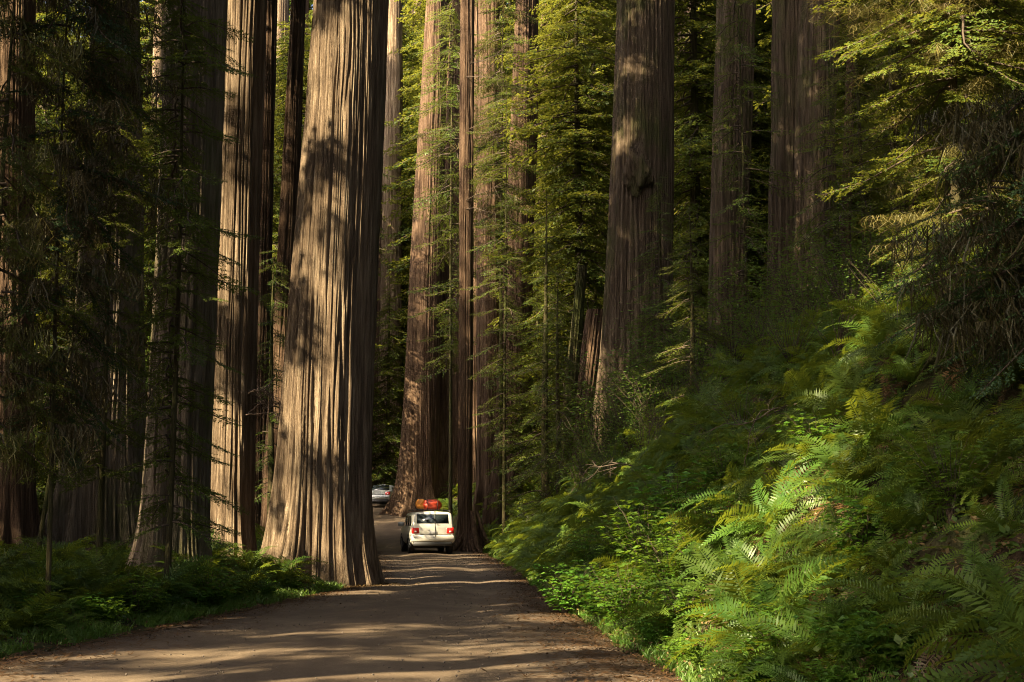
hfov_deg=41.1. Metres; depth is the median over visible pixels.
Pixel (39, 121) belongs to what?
hemlock tree
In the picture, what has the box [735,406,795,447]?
sword fern
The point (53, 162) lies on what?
redwood tree
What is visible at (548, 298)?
hemlock tree
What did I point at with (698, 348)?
huckleberry bush
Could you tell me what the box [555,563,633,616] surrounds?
leafy shrub
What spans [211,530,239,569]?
sword fern
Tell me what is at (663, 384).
huckleberry bush
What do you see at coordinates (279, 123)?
hemlock tree
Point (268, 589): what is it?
leafy herb
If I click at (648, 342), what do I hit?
huckleberry bush
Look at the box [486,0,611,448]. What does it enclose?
hemlock tree
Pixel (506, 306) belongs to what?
hemlock tree
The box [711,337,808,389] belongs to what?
sword fern
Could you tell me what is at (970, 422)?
sword fern
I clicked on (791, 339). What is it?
huckleberry bush
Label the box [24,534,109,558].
sword fern
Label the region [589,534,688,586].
sword fern
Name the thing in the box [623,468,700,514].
sword fern
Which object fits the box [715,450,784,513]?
sword fern
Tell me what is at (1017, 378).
sword fern
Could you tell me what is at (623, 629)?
leafy herb
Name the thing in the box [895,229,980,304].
huckleberry bush
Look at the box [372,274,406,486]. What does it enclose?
hemlock tree
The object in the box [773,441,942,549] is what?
sword fern
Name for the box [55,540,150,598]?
sword fern
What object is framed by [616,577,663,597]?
leafy herb
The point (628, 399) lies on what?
huckleberry bush
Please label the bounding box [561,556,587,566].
leafy herb
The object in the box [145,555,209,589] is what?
sword fern
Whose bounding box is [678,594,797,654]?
sword fern
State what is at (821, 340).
sword fern
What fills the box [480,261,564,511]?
hemlock tree
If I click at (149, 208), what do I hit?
hemlock tree
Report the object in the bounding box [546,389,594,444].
huckleberry bush
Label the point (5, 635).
sword fern
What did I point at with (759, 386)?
sword fern
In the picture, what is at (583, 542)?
leafy shrub
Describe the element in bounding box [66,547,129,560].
sword fern
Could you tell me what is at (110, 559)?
sword fern
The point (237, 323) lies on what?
redwood tree
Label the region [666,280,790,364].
huckleberry bush
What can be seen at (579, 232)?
hemlock tree
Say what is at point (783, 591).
leafy herb
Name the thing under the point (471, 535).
redwood tree
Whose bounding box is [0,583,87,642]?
sword fern
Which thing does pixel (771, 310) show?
huckleberry bush
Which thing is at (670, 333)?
huckleberry bush
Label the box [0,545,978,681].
grass
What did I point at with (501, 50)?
hemlock tree
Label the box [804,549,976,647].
sword fern
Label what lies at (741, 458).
sword fern
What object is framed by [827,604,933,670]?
leafy herb
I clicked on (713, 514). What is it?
sword fern
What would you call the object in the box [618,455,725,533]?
leafy shrub
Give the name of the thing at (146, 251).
hemlock tree
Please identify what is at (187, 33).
hemlock tree
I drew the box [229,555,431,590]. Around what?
leaf litter
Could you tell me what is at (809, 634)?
leafy herb
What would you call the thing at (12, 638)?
dead leaves
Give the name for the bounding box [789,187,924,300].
huckleberry bush
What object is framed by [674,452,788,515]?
sword fern
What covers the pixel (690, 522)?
sword fern
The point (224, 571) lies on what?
sword fern
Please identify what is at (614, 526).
sword fern
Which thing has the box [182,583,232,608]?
leafy herb
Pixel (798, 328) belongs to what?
sword fern
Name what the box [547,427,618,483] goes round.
huckleberry bush
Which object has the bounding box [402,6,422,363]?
hemlock tree
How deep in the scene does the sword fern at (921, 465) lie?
13.66 m
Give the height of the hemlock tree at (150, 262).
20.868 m
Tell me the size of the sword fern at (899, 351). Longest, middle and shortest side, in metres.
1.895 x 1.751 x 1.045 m
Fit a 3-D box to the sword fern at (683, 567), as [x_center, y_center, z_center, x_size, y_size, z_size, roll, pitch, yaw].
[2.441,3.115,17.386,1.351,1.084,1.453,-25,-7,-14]
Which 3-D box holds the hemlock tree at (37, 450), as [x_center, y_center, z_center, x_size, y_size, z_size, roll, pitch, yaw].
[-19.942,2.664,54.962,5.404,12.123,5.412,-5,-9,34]
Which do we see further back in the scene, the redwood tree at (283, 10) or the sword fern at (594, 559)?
the redwood tree at (283, 10)
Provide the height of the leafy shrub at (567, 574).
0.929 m
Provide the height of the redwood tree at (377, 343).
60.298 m
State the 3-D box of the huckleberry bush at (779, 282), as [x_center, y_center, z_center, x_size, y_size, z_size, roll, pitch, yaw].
[8.030,-1.801,39.676,4.913,3.742,4.038,-7,-10,44]
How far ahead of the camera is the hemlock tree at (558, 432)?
49.93 m
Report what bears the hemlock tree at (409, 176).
on the ground at (962, 519)
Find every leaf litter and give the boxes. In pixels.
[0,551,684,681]
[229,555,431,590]
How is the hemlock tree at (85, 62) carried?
on the ground at (962, 519)
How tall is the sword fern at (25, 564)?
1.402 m
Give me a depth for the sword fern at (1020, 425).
11.90 m
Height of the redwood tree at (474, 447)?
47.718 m
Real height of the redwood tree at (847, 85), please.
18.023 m
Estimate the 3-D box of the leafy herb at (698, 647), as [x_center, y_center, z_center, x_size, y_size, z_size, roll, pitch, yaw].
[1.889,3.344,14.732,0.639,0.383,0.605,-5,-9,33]
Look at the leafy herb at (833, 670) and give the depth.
10.22 m
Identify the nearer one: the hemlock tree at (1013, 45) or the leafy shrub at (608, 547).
the leafy shrub at (608, 547)
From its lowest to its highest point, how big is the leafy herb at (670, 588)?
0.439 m
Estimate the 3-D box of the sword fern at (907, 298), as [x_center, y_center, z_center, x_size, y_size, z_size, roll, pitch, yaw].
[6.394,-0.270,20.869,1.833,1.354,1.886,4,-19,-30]
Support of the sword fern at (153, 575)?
on the ground at (962, 519)
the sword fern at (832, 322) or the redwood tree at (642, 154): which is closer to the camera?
the sword fern at (832, 322)
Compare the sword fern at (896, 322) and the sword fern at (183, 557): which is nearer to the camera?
the sword fern at (896, 322)
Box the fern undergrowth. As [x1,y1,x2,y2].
[6,234,1010,636]
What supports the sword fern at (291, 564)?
on the ground at (962, 519)
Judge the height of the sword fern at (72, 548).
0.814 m
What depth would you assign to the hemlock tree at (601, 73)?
73.49 m
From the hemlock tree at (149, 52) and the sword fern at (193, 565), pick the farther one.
the hemlock tree at (149, 52)
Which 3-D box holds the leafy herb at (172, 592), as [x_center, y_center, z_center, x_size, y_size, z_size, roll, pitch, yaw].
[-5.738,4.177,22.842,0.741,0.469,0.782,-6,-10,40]
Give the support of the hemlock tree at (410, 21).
on the ground at (962, 519)
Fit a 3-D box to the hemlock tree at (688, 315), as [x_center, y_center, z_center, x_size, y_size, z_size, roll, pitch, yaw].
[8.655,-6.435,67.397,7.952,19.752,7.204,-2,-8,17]
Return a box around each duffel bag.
[415,499,425,508]
[423,499,441,509]
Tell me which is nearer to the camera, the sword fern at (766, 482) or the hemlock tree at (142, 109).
the sword fern at (766, 482)
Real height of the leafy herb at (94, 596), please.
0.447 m
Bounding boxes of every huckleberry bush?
[517,438,555,489]
[524,464,569,502]
[539,373,640,469]
[544,428,611,489]
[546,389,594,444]
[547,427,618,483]
[552,351,670,445]
[558,396,629,461]
[565,329,688,419]
[572,421,636,480]
[576,367,669,439]
[582,369,674,458]
[582,436,638,486]
[589,355,683,433]
[595,302,707,387]
[597,388,665,446]
[602,357,681,416]
[603,398,678,457]
[611,344,679,405]
[620,327,736,421]
[621,295,749,384]
[626,290,754,384]
[635,326,710,398]
[651,341,745,410]
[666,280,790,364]
[680,249,823,350]
[700,376,779,442]
[707,264,832,351]
[710,214,862,317]
[725,286,825,353]
[727,280,846,375]
[729,242,860,332]
[769,206,890,320]
[773,213,890,316]
[783,274,881,358]
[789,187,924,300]
[840,251,932,336]
[842,191,982,284]
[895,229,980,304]
[939,284,1023,394]
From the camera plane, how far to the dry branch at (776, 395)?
25.69 m
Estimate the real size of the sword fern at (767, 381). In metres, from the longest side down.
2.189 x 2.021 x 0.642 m
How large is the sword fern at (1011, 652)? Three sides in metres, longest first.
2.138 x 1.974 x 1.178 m
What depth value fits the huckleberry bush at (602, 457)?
37.89 m
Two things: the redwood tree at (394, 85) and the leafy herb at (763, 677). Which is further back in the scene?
the redwood tree at (394, 85)
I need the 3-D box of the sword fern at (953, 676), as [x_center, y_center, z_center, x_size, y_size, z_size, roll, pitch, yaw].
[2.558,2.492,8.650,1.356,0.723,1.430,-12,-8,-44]
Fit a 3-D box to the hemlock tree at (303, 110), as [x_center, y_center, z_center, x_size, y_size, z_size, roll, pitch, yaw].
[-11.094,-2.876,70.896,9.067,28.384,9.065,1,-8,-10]
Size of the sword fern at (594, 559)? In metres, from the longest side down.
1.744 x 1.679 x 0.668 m
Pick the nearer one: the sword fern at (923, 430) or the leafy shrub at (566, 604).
the sword fern at (923, 430)
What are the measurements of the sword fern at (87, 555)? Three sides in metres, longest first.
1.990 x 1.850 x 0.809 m
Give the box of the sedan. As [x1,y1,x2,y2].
[372,485,393,503]
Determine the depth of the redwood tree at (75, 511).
37.27 m
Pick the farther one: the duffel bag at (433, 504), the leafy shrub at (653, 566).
the duffel bag at (433, 504)
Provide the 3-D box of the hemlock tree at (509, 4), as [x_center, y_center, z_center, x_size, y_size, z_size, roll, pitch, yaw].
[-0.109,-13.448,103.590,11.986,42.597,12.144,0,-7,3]
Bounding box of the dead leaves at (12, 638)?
[0,548,342,654]
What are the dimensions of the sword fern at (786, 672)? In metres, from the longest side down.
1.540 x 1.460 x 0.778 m
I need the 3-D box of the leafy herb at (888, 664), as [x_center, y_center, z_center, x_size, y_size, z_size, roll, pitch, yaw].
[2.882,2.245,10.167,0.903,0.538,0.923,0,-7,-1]
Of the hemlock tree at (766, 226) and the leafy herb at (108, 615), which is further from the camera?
the hemlock tree at (766, 226)
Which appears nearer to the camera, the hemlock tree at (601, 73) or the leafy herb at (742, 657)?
the leafy herb at (742, 657)
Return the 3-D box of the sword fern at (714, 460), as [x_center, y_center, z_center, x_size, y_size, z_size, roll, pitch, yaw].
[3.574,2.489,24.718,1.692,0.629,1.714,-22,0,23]
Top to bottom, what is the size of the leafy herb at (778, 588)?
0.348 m
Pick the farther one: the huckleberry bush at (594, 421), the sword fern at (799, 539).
the huckleberry bush at (594, 421)
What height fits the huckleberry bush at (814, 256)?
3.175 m
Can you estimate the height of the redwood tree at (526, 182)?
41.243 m
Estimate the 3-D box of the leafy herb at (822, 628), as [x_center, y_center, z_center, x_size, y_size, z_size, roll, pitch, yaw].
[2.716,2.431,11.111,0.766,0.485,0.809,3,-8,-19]
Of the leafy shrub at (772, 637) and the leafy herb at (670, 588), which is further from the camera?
the leafy herb at (670, 588)
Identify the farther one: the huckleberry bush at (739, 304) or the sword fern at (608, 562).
the huckleberry bush at (739, 304)
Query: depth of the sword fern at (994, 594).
9.44 m
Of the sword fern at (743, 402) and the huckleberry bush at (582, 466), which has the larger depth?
the huckleberry bush at (582, 466)
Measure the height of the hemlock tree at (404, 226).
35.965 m
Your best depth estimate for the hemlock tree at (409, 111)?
129.21 m
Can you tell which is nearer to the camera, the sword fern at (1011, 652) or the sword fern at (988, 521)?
the sword fern at (1011, 652)
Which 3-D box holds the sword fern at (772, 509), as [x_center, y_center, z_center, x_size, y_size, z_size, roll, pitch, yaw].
[3.174,2.295,16.384,2.149,1.283,2.327,-30,2,-43]
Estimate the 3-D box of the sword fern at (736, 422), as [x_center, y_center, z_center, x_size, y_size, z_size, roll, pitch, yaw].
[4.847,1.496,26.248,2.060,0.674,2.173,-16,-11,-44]
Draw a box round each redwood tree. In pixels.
[0,0,46,550]
[34,7,41,395]
[43,9,63,450]
[44,0,145,547]
[125,0,227,576]
[144,0,164,267]
[210,0,279,559]
[255,0,277,540]
[259,0,305,538]
[259,0,388,587]
[276,0,288,146]
[305,0,308,41]
[372,0,402,484]
[372,175,382,470]
[378,0,447,516]
[437,0,459,500]
[453,0,523,552]
[457,1,478,504]
[472,0,501,515]
[482,0,538,527]
[533,4,553,442]
[552,265,587,496]
[571,309,602,471]
[589,0,674,449]
[673,0,699,328]
[699,0,755,370]
[766,0,798,328]
[789,0,840,314]
[840,0,857,295]
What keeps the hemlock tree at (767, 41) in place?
on the ground at (962, 519)
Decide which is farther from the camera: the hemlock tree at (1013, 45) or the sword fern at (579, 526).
the hemlock tree at (1013, 45)
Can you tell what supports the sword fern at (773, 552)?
on the ground at (962, 519)
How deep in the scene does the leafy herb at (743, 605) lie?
14.49 m
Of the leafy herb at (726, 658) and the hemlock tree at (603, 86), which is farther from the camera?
the hemlock tree at (603, 86)
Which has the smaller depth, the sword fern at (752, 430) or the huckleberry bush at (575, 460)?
the sword fern at (752, 430)
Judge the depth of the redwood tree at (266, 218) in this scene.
46.69 m
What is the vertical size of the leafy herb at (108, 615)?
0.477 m
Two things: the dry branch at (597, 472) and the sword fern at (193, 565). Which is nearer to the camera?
the sword fern at (193, 565)
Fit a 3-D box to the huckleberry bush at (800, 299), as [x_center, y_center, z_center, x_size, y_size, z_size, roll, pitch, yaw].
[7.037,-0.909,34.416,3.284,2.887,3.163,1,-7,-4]
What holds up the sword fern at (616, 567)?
on the ground at (962, 519)
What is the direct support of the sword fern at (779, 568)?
on the ground at (962, 519)
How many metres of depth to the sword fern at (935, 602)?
10.46 m
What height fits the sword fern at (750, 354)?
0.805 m
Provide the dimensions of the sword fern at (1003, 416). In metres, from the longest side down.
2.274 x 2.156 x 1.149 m
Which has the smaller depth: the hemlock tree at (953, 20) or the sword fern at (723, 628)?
the sword fern at (723, 628)
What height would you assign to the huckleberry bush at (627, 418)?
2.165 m
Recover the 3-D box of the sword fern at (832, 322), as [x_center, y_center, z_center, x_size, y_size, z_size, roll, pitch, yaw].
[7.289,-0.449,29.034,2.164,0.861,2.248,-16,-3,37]
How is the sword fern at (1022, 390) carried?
on the ground at (962, 519)
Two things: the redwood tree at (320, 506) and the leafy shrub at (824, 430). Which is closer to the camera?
the leafy shrub at (824, 430)
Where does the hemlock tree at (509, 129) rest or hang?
on the ground at (962, 519)
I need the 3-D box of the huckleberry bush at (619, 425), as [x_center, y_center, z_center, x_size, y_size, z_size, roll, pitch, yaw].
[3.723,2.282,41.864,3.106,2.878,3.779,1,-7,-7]
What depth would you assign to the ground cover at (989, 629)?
12.16 m
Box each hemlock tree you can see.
[0,0,95,490]
[0,0,189,602]
[9,273,89,564]
[17,0,204,570]
[34,0,82,499]
[34,94,85,516]
[34,312,61,518]
[35,96,60,449]
[40,77,162,517]
[40,170,72,503]
[43,43,82,344]
[47,1,146,245]
[72,0,162,288]
[91,0,264,580]
[140,0,164,175]
[143,130,159,331]
[143,187,156,333]
[255,250,288,515]
[269,94,284,360]
[269,199,279,347]
[272,21,310,278]
[272,68,306,239]
[274,20,383,392]
[277,10,400,352]
[288,0,313,49]
[372,0,424,457]
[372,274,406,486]
[373,113,417,423]
[378,29,423,422]
[381,0,507,413]
[399,0,505,517]
[402,3,425,100]
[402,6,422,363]
[402,36,423,365]
[403,9,425,288]
[403,26,422,351]
[409,0,503,194]
[413,5,534,250]
[449,0,547,533]
[458,67,543,533]
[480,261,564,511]
[485,0,616,450]
[485,190,586,520]
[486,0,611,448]
[500,0,554,243]
[501,13,584,398]
[501,24,538,249]
[505,274,595,521]
[528,176,607,454]
[531,181,569,434]
[534,0,616,392]
[538,4,616,307]
[602,176,708,424]
[613,0,770,357]
[633,203,740,416]
[673,29,712,345]
[674,0,771,326]
[681,0,802,356]
[700,3,770,272]
[703,1,770,319]
[749,0,908,269]
[749,11,890,337]
[761,0,887,284]
[800,0,1023,300]
[801,0,1010,299]
[810,2,912,298]
[814,0,970,291]
[829,1,981,247]
[859,0,1023,238]
[870,101,1023,350]
[877,79,1023,399]
[880,1,1023,234]
[961,4,1023,206]
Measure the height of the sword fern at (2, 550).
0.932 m
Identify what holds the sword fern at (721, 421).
on the ground at (962, 519)
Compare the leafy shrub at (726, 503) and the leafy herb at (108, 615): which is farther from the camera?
the leafy herb at (108, 615)
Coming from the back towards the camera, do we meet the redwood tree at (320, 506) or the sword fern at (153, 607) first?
the redwood tree at (320, 506)
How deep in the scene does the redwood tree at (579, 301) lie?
53.33 m
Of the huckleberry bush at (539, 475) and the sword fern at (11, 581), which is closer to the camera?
the sword fern at (11, 581)
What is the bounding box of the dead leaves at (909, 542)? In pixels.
[489,307,1023,681]
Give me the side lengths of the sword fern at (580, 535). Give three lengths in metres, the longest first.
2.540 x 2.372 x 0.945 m
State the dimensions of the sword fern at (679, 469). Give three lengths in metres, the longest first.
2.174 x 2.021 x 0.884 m
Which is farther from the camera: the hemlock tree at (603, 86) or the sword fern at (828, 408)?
the hemlock tree at (603, 86)
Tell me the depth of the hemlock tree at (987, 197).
17.82 m
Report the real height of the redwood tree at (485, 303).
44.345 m
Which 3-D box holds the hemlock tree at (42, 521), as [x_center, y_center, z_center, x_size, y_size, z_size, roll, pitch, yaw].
[-8.425,1.901,25.096,1.772,6.806,1.275,-6,-10,40]
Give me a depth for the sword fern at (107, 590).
20.27 m
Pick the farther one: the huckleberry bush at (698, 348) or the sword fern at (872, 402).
the huckleberry bush at (698, 348)
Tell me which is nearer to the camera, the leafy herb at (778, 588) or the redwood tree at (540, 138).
the leafy herb at (778, 588)
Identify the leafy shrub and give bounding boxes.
[107,568,172,616]
[180,560,245,597]
[527,559,596,616]
[540,558,598,598]
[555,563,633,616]
[559,524,615,562]
[559,558,660,623]
[572,508,657,569]
[587,568,670,633]
[599,500,699,572]
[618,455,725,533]
[619,532,703,597]
[651,577,710,632]
[657,511,723,563]
[686,432,759,489]
[689,489,753,551]
[723,599,821,654]
[775,406,853,457]
[817,486,914,566]
[884,422,1023,523]
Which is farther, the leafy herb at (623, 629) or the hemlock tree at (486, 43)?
the hemlock tree at (486, 43)
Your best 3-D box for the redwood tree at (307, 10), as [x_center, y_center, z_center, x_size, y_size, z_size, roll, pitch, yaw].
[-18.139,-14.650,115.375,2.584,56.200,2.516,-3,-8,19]
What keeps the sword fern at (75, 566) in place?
on the ground at (962, 519)
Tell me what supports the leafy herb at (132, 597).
on the ground at (962, 519)
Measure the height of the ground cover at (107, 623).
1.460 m
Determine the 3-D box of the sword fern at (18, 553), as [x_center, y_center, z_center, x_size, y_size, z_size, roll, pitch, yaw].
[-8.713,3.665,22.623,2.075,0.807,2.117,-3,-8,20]
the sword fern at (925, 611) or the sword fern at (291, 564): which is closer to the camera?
the sword fern at (925, 611)
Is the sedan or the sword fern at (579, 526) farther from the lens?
the sedan
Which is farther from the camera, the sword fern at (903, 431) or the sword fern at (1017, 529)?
the sword fern at (903, 431)
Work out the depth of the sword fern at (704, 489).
21.83 m
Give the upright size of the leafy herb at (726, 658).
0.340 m
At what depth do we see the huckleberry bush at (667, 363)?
43.06 m
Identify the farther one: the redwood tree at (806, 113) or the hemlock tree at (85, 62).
the hemlock tree at (85, 62)
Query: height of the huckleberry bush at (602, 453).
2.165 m
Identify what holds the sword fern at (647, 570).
on the ground at (962, 519)
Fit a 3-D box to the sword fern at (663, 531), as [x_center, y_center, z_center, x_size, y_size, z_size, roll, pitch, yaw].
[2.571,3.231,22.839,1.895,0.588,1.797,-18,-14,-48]
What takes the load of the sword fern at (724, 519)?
on the ground at (962, 519)
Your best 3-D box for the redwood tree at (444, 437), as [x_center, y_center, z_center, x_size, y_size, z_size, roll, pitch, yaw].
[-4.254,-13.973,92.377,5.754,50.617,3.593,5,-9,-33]
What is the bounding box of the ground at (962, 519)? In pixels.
[0,261,1023,681]
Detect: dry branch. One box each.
[568,453,643,495]
[635,412,696,453]
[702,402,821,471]
[760,369,804,416]
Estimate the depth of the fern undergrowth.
36.27 m
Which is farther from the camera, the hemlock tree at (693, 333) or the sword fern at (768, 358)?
the hemlock tree at (693, 333)
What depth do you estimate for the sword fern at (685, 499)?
21.88 m
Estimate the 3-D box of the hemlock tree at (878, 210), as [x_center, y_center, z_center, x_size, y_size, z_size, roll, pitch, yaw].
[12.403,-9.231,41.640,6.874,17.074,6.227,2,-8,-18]
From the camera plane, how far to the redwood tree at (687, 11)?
76.18 m
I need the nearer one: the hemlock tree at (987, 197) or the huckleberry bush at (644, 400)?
the hemlock tree at (987, 197)
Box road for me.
[0,504,677,681]
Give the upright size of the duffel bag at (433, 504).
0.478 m
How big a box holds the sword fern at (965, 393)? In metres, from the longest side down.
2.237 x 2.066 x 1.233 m
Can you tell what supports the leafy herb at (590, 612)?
on the ground at (962, 519)
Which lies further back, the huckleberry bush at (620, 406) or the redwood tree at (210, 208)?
the huckleberry bush at (620, 406)
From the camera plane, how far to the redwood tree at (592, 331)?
55.04 m
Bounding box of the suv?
[398,509,454,553]
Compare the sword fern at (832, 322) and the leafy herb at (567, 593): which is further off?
the sword fern at (832, 322)
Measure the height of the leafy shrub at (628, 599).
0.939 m
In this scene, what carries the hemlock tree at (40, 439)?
on the ground at (962, 519)
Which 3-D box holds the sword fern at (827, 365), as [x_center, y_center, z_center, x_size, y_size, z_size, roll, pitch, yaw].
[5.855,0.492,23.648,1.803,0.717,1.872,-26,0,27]
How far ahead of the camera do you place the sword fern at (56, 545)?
28.05 m
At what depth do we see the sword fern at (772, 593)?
13.03 m
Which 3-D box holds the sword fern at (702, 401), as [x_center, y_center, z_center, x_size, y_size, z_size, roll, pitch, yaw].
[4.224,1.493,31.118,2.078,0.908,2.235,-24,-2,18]
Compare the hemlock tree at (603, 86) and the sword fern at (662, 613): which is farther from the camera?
the hemlock tree at (603, 86)
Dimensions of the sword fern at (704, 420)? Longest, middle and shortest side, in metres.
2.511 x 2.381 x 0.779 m
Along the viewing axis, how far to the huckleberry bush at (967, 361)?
16.08 m
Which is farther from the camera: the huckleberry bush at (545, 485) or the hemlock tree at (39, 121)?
the hemlock tree at (39, 121)
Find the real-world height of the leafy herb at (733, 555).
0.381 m
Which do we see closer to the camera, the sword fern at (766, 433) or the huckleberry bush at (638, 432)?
the sword fern at (766, 433)
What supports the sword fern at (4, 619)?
on the ground at (962, 519)
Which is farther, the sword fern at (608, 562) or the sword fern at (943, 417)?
the sword fern at (608, 562)
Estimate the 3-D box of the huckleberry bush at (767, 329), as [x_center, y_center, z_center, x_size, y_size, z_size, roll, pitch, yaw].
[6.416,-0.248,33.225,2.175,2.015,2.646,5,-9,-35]
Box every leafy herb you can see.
[1,590,56,616]
[7,603,66,628]
[62,586,104,605]
[63,592,123,619]
[73,597,135,625]
[111,585,166,613]
[120,582,167,599]
[151,577,184,602]
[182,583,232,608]
[252,578,280,594]
[286,580,307,590]
[548,582,587,602]
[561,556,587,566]
[579,605,600,617]
[581,547,606,565]
[609,616,634,632]
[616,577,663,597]
[622,604,661,625]
[629,614,692,646]
[633,598,671,613]
[651,576,685,601]
[654,633,709,662]
[662,563,689,579]
[683,646,723,670]
[704,648,753,671]
[713,548,757,574]
[714,599,763,620]
[716,576,772,595]
[718,641,802,681]
[725,655,809,681]
[738,654,809,681]
[745,638,782,655]
[749,579,820,608]
[763,585,807,600]
[791,609,889,658]
[792,621,824,648]
[799,658,875,681]
[800,597,885,631]
[809,615,891,668]
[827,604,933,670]
[831,609,941,672]
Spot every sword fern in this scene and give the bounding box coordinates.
[0,539,76,563]
[0,539,95,567]
[0,541,80,557]
[0,544,81,568]
[0,550,27,591]
[0,557,103,602]
[0,559,78,586]
[0,565,60,609]
[0,566,69,598]
[0,571,82,611]
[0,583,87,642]
[0,584,22,619]
[0,602,29,638]
[0,630,17,644]
[2,538,60,569]
[7,538,143,607]
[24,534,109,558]
[33,567,142,615]
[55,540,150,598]
[61,542,135,574]
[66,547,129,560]
[66,557,135,591]
[69,545,141,574]
[77,565,201,609]
[85,576,164,615]
[103,554,228,596]
[119,567,201,600]
[141,567,163,573]
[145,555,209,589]
[150,542,243,581]
[171,553,291,593]
[171,562,261,592]
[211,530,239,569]
[212,543,250,566]
[232,554,332,590]
[524,517,591,564]
[544,562,605,607]
[555,515,625,563]
[556,504,618,547]
[558,522,635,569]
[567,548,613,569]
[577,481,621,517]
[579,466,633,516]
[584,511,649,557]
[587,514,666,569]
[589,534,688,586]
[589,581,661,625]
[593,535,671,580]
[597,519,655,561]
[602,568,710,647]
[608,478,696,524]
[612,557,704,600]
[615,527,711,601]
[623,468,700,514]
[630,487,724,548]
[632,454,701,506]
[635,497,699,558]
[641,541,801,661]
[651,545,721,604]
[657,461,808,564]
[658,375,736,426]
[661,548,874,681]
[662,474,742,535]
[663,464,759,525]
[667,450,744,494]
[670,382,751,449]
[670,528,717,554]
[672,463,786,547]
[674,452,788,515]
[674,501,842,604]
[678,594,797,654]
[679,510,766,617]
[681,392,754,455]
[693,479,779,561]
[695,406,763,463]
[699,438,760,479]
[701,411,771,462]
[701,454,863,565]
[706,634,802,681]
[707,377,784,440]
[709,392,785,443]
[709,439,783,472]
[710,402,777,453]
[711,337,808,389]
[715,428,808,497]
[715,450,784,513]
[724,584,920,681]
[726,359,789,405]
[730,349,802,376]
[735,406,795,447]
[735,463,808,500]
[737,411,793,442]
[739,425,873,492]
[739,536,855,601]
[739,647,875,681]
[746,386,847,482]
[747,344,821,382]
[748,359,814,416]
[748,450,786,472]
[749,311,828,361]
[751,432,906,523]
[752,341,811,374]
[758,353,844,458]
[758,362,827,419]
[759,423,804,463]
[759,506,846,576]
[764,351,849,403]
[765,393,901,473]
[770,349,845,398]
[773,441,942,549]
[776,461,958,600]
[776,533,885,610]
[778,341,911,440]
[788,303,841,333]
[789,321,847,351]
[793,423,917,476]
[797,290,874,352]
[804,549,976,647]
[807,344,870,390]
[808,302,874,337]
[808,356,863,397]
[809,383,932,451]
[810,352,881,410]
[814,540,925,620]
[815,297,906,371]
[815,362,850,384]
[815,505,937,595]
[817,288,943,342]
[822,297,894,336]
[826,467,977,547]
[829,406,983,456]
[831,376,935,440]
[836,301,946,395]
[836,437,959,485]
[838,597,961,673]
[844,410,1015,479]
[850,343,951,403]
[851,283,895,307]
[852,672,899,681]
[854,434,986,509]
[864,272,963,317]
[866,294,930,343]
[868,550,1020,681]
[880,286,980,331]
[880,544,1023,673]
[886,307,982,360]
[886,363,997,433]
[887,438,985,502]
[888,283,1011,398]
[897,398,1022,478]
[901,411,1023,521]
[901,540,1020,618]
[908,591,1023,681]
[917,388,1003,444]
[931,458,1023,520]
[931,670,976,681]
[932,475,1023,558]
[944,256,1013,286]
[953,602,1023,672]
[957,384,1023,457]
[958,335,1023,385]
[961,348,1023,408]
[993,527,1023,588]
[1002,413,1023,473]
[1013,365,1023,404]
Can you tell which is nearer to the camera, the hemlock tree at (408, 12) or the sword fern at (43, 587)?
the sword fern at (43, 587)
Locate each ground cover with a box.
[0,540,341,650]
[493,306,1023,681]
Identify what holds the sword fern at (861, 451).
on the ground at (962, 519)
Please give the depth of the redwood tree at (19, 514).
35.91 m
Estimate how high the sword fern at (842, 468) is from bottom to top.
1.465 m
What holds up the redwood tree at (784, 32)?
on the ground at (962, 519)
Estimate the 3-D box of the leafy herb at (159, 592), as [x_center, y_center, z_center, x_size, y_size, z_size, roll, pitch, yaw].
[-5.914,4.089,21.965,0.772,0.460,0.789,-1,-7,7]
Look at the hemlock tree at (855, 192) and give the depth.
46.31 m
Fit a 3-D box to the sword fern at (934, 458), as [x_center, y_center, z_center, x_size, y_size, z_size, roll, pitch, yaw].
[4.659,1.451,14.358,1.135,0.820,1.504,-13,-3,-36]
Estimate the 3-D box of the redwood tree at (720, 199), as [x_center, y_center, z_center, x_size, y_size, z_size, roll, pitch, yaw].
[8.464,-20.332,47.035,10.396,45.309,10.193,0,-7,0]
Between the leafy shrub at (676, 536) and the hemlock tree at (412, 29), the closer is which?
the leafy shrub at (676, 536)
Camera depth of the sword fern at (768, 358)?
29.46 m
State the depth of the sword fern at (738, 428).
26.86 m
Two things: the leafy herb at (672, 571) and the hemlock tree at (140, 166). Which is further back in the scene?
the hemlock tree at (140, 166)
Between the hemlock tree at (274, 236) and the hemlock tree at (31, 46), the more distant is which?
the hemlock tree at (274, 236)
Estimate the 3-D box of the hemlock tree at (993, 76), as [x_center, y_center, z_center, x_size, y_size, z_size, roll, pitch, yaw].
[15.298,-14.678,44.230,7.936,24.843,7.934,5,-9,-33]
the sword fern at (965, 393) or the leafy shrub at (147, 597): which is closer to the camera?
the sword fern at (965, 393)
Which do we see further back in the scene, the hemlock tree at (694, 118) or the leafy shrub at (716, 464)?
the hemlock tree at (694, 118)
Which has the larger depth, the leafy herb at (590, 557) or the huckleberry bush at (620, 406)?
the huckleberry bush at (620, 406)

